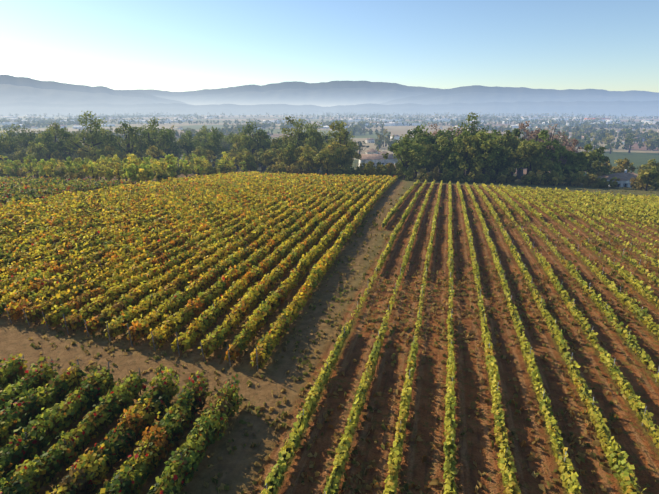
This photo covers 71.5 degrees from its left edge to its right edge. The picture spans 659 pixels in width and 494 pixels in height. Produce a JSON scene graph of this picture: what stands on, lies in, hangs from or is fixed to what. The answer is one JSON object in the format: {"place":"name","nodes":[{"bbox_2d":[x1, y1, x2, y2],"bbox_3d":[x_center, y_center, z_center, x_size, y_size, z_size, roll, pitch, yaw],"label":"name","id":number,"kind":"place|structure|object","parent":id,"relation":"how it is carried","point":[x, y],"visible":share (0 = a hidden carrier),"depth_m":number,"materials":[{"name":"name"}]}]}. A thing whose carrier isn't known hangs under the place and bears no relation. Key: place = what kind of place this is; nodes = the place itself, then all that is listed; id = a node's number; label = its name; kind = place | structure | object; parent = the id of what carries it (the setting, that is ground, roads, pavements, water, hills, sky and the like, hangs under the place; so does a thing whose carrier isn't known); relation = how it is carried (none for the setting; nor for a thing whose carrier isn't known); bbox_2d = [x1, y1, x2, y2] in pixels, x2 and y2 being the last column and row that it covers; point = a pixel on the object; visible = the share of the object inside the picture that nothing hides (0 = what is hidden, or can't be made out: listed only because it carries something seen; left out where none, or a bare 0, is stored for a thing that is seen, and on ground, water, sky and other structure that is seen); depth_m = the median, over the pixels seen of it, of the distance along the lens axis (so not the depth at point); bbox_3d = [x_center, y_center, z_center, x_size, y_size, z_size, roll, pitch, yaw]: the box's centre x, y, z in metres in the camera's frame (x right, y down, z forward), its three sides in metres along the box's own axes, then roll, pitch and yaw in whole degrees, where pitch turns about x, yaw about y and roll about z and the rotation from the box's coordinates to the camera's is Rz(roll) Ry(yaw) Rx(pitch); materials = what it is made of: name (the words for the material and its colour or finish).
{"place":"outdoors","nodes":[
{"label":"outdoors","id":0,"kind":"place"},
{"bbox_2d":[0,75,191,104],"bbox_3d":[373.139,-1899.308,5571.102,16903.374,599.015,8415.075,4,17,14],"label":"mountain ridge","id":1,"kind":"structure","parent":0,"point":[13,89],"depth_m":6517.24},
{"bbox_2d":[123,81,442,106],"bbox_3d":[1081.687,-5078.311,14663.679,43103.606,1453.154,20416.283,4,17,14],"label":"mountain ridge","id":2,"kind":"structure","parent":0,"point":[329,94],"depth_m":20818.19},
{"bbox_2d":[0,115,658,493],"bbox_3d":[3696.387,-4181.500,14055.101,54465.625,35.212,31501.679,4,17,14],"label":"ground","id":3,"kind":"structure","parent":0,"point":[239,469],"depth_m":30.97,"materials":[{"name":"brown soil"}]},
{"bbox_2d":[0,173,344,484],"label":"vineyard posts","id":4,"kind":"object","parent":3,"relation":"on","point":[127,324],"visible":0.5,"depth_m":33.94,"materials":[{"name":"brown wood"}]},
{"bbox_2d":[0,171,397,493],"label":"vine foliage","id":5,"kind":"object","parent":4,"relation":"attached to","point":[189,209],"visible":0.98,"depth_m":41.85,"materials":[{"name":"green plant"}]},
{"bbox_2d":[119,130,251,135],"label":"field stubble","id":6,"kind":"object","parent":3,"relation":"on","point":[179,131],"visible":0.06,"depth_m":1116.70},
{"bbox_2d":[219,138,375,148],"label":"field stubble","id":7,"kind":"object","parent":3,"relation":"on","point":[371,145],"visible":0.17,"depth_m":718.99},
{"bbox_2d":[0,252,654,493],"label":"vine trunks","id":8,"kind":"object","parent":3,"relation":"on","point":[332,365],"visible":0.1,"depth_m":34.48,"materials":[{"name":"brown wood"}]},
{"bbox_2d":[0,114,658,186],"bbox_3d":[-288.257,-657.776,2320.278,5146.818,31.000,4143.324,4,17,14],"label":"buildings","id":9,"kind":"structure","parent":3,"relation":"on","point":[376,157],"depth_m":1405.39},
{"bbox_2d":[0,111,658,156],"bbox_3d":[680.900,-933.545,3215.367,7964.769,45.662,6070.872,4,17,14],"label":"plain trees","id":10,"kind":"object","parent":3,"relation":"on","point":[650,136],"materials":[{"name":"plant"}]},
{"bbox_2d":[0,111,658,190],"bbox_3d":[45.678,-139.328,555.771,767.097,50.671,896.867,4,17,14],"label":"trees","id":11,"kind":"object","parent":3,"relation":"on","point":[424,153],"depth_m":192.57,"materials":[{"name":"green plant"}]},
{"bbox_2d":[28,183,658,493],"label":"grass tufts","id":12,"kind":"object","parent":3,"relation":"on","point":[569,439],"visible":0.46,"depth_m":34.02,"materials":[{"name":"green plant"}]},
{"bbox_2d":[266,182,658,487],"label":"vineyard posts","id":13,"kind":"object","parent":3,"relation":"on","point":[484,318],"visible":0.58,"depth_m":37.74,"materials":[{"name":"wood"}]},
{"bbox_2d":[260,179,658,493],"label":"grapevines","id":14,"kind":"object","parent":13,"relation":"attached to","point":[643,206],"visible":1,"depth_m":32.48,"materials":[{"name":"green plant"}]},
{"bbox_2d":[514,168,585,173],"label":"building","id":15,"kind":"structure","parent":3,"relation":"on","point":[524,171],"depth_m":325.84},
{"bbox_2d":[584,152,658,176],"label":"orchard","id":16,"kind":"object","parent":3,"relation":"on","point":[636,159],"visible":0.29,"depth_m":503.08,"materials":[{"name":"green plant"}]},
{"bbox_2d":[629,143,657,149],"bbox_3d":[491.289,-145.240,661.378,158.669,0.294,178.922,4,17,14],"label":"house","id":17,"kind":"structure","parent":3,"relation":"on","point":[635,146],"depth_m":643.28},
{"bbox_2d":[0,100,658,115],"bbox_3d":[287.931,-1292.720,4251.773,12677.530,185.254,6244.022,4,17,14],"label":"mountain foothills","id":18,"kind":"structure","parent":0,"point":[618,108],"depth_m":4794.34,"materials":[{"name":"grey"}]},
{"bbox_2d":[0,0,658,92],"label":"sky","id":19,"kind":"structure","parent":0,"point":[164,45],"materials":[{"name":"blue"}]},
{"bbox_2d":[380,85,658,104],"bbox_3d":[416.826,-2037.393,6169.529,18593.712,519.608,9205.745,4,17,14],"label":"mountain ridge","id":20,"kind":"structure","parent":0,"point":[474,94],"depth_m":7771.21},
{"bbox_2d":[391,130,658,137],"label":"field stubble","id":21,"kind":"object","parent":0,"point":[399,133],"visible":0.08,"depth_m":1067.59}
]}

